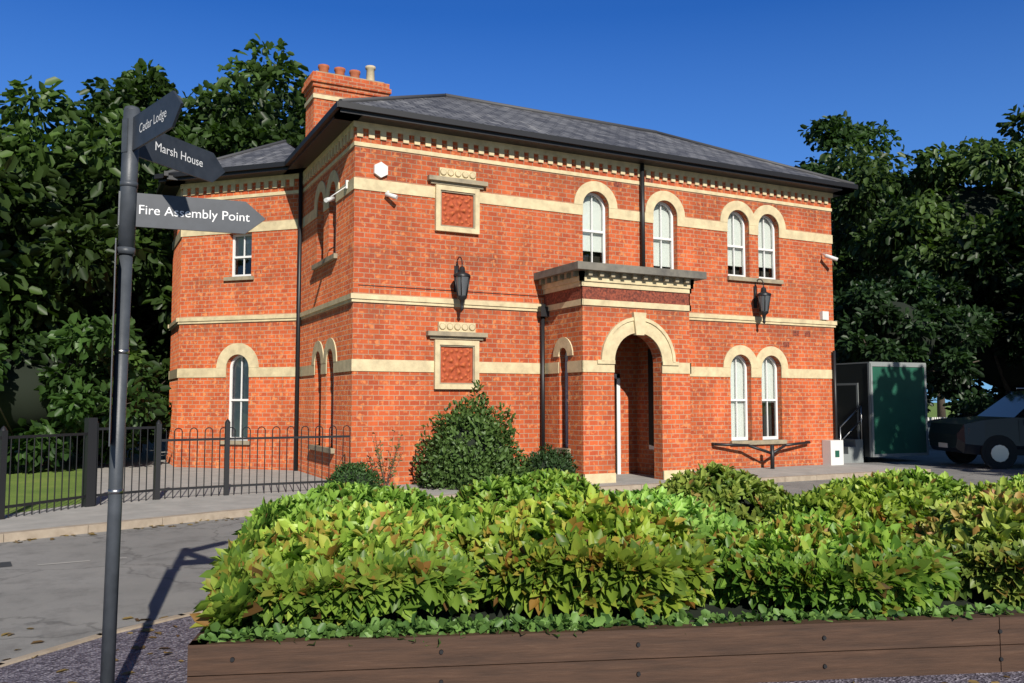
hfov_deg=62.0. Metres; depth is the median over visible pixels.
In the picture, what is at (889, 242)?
tree foliage
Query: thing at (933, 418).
picket fence
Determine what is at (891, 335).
shade tree
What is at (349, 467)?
shrub
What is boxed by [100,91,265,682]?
finger signpost
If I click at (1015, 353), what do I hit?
tree foliage
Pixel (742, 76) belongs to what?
sky
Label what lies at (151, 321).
tree foliage
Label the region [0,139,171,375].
tree foliage
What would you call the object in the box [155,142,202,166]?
sign text
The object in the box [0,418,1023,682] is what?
road and pavement
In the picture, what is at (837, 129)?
tree foliage
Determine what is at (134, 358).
shrub foliage
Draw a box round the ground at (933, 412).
[928,403,954,417]
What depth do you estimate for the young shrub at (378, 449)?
15.86 m
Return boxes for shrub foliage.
[0,310,170,472]
[10,348,171,460]
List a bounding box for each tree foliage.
[0,75,173,390]
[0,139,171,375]
[49,58,281,438]
[60,158,171,394]
[182,33,308,146]
[794,110,912,291]
[818,104,1023,391]
[833,267,998,417]
[930,271,1023,410]
[931,137,1023,363]
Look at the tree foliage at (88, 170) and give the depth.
23.14 m
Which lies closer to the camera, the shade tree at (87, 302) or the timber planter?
the timber planter
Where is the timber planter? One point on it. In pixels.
(772, 650)
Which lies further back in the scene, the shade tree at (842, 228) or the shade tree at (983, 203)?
the shade tree at (842, 228)
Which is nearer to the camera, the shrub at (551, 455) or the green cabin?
the shrub at (551, 455)
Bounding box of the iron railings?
[0,418,349,519]
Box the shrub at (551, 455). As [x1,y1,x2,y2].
[514,443,577,475]
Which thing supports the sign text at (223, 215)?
attached to the finger signpost
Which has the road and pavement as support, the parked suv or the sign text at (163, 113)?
the parked suv
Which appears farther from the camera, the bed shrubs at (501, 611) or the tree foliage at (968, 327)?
the tree foliage at (968, 327)
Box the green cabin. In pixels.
[836,362,928,462]
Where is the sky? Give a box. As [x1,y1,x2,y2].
[0,0,1023,402]
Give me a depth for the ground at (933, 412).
136.31 m
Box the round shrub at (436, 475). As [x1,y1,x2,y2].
[411,379,535,489]
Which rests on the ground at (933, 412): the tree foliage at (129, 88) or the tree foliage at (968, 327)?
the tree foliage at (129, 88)
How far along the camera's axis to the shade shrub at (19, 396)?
19.21 m
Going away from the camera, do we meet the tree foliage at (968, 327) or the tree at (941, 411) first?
the tree foliage at (968, 327)
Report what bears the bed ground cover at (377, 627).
on the timber planter
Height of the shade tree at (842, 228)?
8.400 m
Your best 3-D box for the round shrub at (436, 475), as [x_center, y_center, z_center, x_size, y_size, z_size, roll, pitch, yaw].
[-0.702,1.805,16.519,2.403,2.153,2.020,2,-4,-27]
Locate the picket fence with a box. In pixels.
[928,417,946,439]
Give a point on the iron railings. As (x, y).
(89, 494)
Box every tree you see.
[0,199,132,344]
[831,218,890,279]
[846,301,934,361]
[898,189,1008,308]
[927,359,958,418]
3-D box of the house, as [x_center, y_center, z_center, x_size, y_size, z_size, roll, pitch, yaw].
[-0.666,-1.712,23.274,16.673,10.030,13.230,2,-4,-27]
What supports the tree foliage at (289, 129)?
on the ground at (933, 412)
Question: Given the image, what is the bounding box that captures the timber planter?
[187,610,1023,682]
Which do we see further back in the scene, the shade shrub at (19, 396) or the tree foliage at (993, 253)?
the tree foliage at (993, 253)
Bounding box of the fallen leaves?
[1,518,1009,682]
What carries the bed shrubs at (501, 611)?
on the timber planter
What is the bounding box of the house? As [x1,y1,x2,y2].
[154,64,857,484]
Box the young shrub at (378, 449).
[367,430,403,485]
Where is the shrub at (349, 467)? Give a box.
[321,461,384,489]
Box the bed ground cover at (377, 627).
[198,601,1023,646]
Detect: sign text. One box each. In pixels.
[139,111,165,132]
[139,205,249,221]
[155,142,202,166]
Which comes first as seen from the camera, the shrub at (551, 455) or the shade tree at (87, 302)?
the shrub at (551, 455)
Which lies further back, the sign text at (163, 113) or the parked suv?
the parked suv
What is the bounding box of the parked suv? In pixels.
[928,388,1023,468]
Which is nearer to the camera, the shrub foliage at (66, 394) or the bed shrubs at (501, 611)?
the bed shrubs at (501, 611)
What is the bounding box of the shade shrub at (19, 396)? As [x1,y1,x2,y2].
[0,350,96,432]

